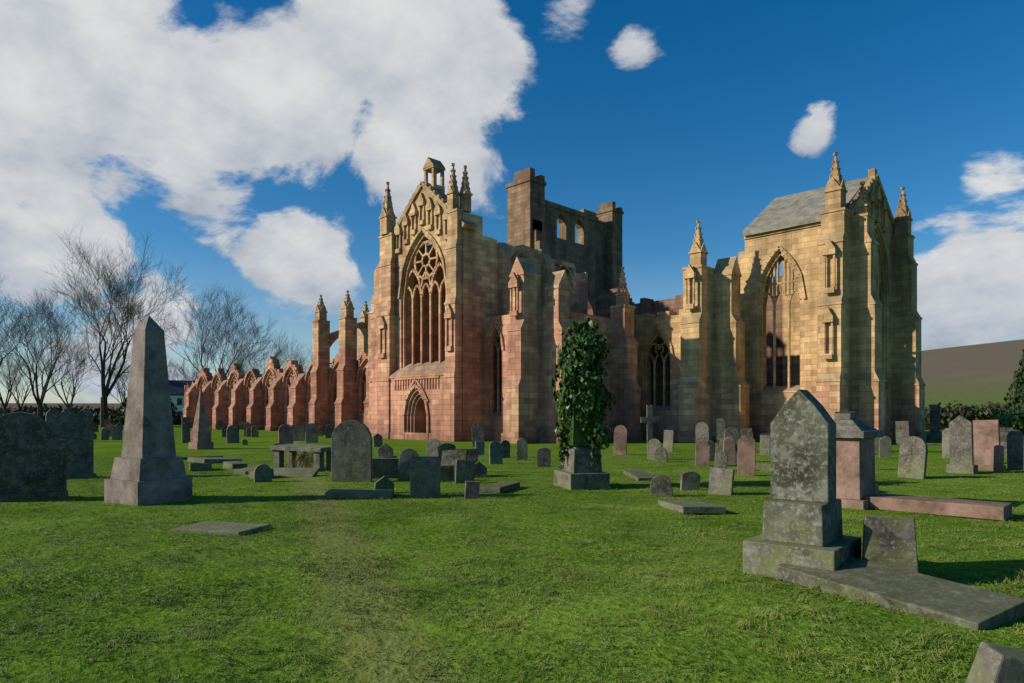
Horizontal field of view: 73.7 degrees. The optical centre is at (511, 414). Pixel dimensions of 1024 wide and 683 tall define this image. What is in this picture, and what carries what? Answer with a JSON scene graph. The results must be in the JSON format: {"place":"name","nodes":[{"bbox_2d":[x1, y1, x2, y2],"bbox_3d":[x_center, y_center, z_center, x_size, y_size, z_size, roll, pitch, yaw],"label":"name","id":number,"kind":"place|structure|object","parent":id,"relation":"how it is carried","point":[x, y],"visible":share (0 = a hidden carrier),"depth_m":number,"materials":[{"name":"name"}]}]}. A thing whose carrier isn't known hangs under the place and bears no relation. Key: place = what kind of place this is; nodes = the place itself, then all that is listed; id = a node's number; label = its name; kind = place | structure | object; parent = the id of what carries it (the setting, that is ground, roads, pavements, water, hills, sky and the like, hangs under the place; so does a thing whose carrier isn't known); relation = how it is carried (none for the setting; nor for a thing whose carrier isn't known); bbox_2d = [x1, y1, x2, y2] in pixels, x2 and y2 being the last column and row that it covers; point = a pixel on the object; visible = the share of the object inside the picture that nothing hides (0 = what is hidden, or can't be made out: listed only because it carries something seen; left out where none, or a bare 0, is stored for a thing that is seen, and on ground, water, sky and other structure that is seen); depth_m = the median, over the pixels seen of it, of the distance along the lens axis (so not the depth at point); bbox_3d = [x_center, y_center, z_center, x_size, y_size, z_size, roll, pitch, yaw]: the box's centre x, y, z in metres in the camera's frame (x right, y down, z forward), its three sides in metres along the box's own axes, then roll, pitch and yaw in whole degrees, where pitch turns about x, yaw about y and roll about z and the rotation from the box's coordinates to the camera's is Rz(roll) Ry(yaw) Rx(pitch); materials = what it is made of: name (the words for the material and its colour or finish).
{"place":"outdoors","nodes":[
{"label":"outdoors","id":0,"kind":"place"},
{"bbox_2d":[170,395,183,413],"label":"house walls","id":1,"kind":"structure","parent":0,"point":[174,401],"depth_m":146.15,"materials":[{"name":"paint"}]},
{"bbox_2d":[169,380,194,412],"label":"house roof","id":2,"kind":"structure","parent":1,"relation":"on","point":[176,388],"depth_m":147.34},
{"bbox_2d":[0,339,1023,682],"bbox_3d":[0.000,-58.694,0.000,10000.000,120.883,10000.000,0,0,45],"label":"ground","id":3,"kind":"structure","parent":0,"point":[978,375],"depth_m":7.04,"materials":[{"name":"green plant"}]},
{"bbox_2d":[104,316,191,505],"bbox_3d":[-7.176,-0.110,13.501,1.120,3.720,1.120,0,0,30],"label":"grave obelisk","id":4,"kind":"object","parent":3,"relation":"on","point":[148,468],"visible":0.91,"depth_m":13.27,"materials":[{"name":"grey stone"}]},
{"bbox_2d":[0,224,331,426],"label":"bare trees","id":5,"kind":"object","parent":3,"relation":"on","point":[130,312],"visible":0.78,"depth_m":113.77,"materials":[{"name":"brown plant"}]},
{"bbox_2d":[183,290,373,431],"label":"nave chapels","id":6,"kind":"object","parent":3,"relation":"on","point":[346,400],"visible":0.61,"depth_m":69.59,"materials":[{"name":"stone"}]},
{"bbox_2d":[196,357,367,414],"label":"arches","id":7,"kind":"structure","parent":6,"relation":"attached to","point":[292,375],"depth_m":73.50,"materials":[{"name":"stone"}]},
{"bbox_2d":[284,452,329,469],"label":"dead vegetation","id":8,"kind":"object","parent":3,"relation":"on","point":[305,459],"visible":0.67,"depth_m":21.07,"materials":[{"name":"brown"}]},
{"bbox_2d":[368,157,641,443],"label":"transept","id":9,"kind":"structure","parent":3,"relation":"on","point":[526,306],"depth_m":44.99,"materials":[{"name":"stone"}]},
{"bbox_2d":[389,228,605,440],"bbox_3d":[-0.635,-5.540,48.650,14.540,14.519,11.722,0,0,45],"label":"window tracery","id":10,"kind":"object","parent":9,"relation":"attached to","point":[415,395],"visible":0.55,"depth_m":46.81,"materials":[{"name":"beige stone"}]},
{"bbox_2d":[0,400,1011,429],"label":"hedges","id":11,"kind":"object","parent":3,"relation":"on","point":[949,413],"visible":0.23,"depth_m":78.00,"materials":[{"name":"green plant"}]},
{"bbox_2d":[0,405,1023,682],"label":"graves","id":12,"kind":"object","parent":3,"relation":"on","point":[349,451],"depth_m":14.18,"materials":[{"name":"grey stone"}]},
{"bbox_2d":[171,389,861,577],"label":"green graves","id":13,"kind":"object","parent":3,"relation":"on","point":[802,518],"visible":0.88,"depth_m":7.21,"materials":[{"name":"stone"}]},
{"bbox_2d":[104,389,1011,520],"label":"gravestones","id":14,"kind":"object","parent":3,"relation":"on","point":[855,475],"visible":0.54,"depth_m":13.89,"materials":[{"name":"stone"}]},
{"bbox_2d":[111,349,1023,427],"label":"yew","id":15,"kind":"object","parent":3,"relation":"on","point":[1018,377],"depth_m":64.77,"materials":[{"name":"green plant"}]},
{"bbox_2d":[554,445,609,489],"bbox_3d":[1.629,0.165,16.126,1.250,3.170,0.950,0,0,76],"label":"monument pedestal","id":16,"kind":"object","parent":3,"relation":"on","point":[576,472],"visible":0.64,"depth_m":15.64,"materials":[{"name":"grey stone"}]},
{"bbox_2d":[551,315,616,469],"bbox_3d":[1.635,-0.469,16.088,1.720,3.741,1.531,0,0,45],"label":"ivy","id":17,"kind":"object","parent":16,"relation":"on","point":[595,388],"depth_m":15.71,"materials":[{"name":"green plant"}]},
{"bbox_2d":[505,167,879,405],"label":"ruined tower","id":18,"kind":"structure","parent":3,"relation":"on","point":[594,252],"depth_m":57.66,"materials":[{"name":"stone"}]},
{"bbox_2d":[634,152,926,442],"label":"presbytery","id":19,"kind":"structure","parent":3,"relation":"on","point":[710,330],"depth_m":42.68,"materials":[{"name":"stone"}]},
{"bbox_2d":[639,222,890,411],"bbox_3d":[17.230,-6.150,44.753,15.422,11.900,8.853,0,0,-13],"label":"window tracery","id":20,"kind":"object","parent":19,"relation":"attached to","point":[774,388],"visible":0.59,"depth_m":43.73,"materials":[{"name":"stone"}]},
{"bbox_2d":[743,180,860,235],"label":"roof","id":21,"kind":"structure","parent":19,"relation":"on","point":[798,209],"depth_m":43.59,"materials":[{"name":"grey stone"}]},
{"bbox_2d":[989,410,1023,433],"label":"shrub","id":22,"kind":"object","parent":3,"relation":"on","point":[1012,418],"depth_m":45.87,"materials":[{"name":"green plant"}]},
{"bbox_2d":[0,0,1023,402],"label":"sky","id":23,"kind":"structure","parent":0,"point":[257,144],"materials":[{"name":"blue"}]}
]}

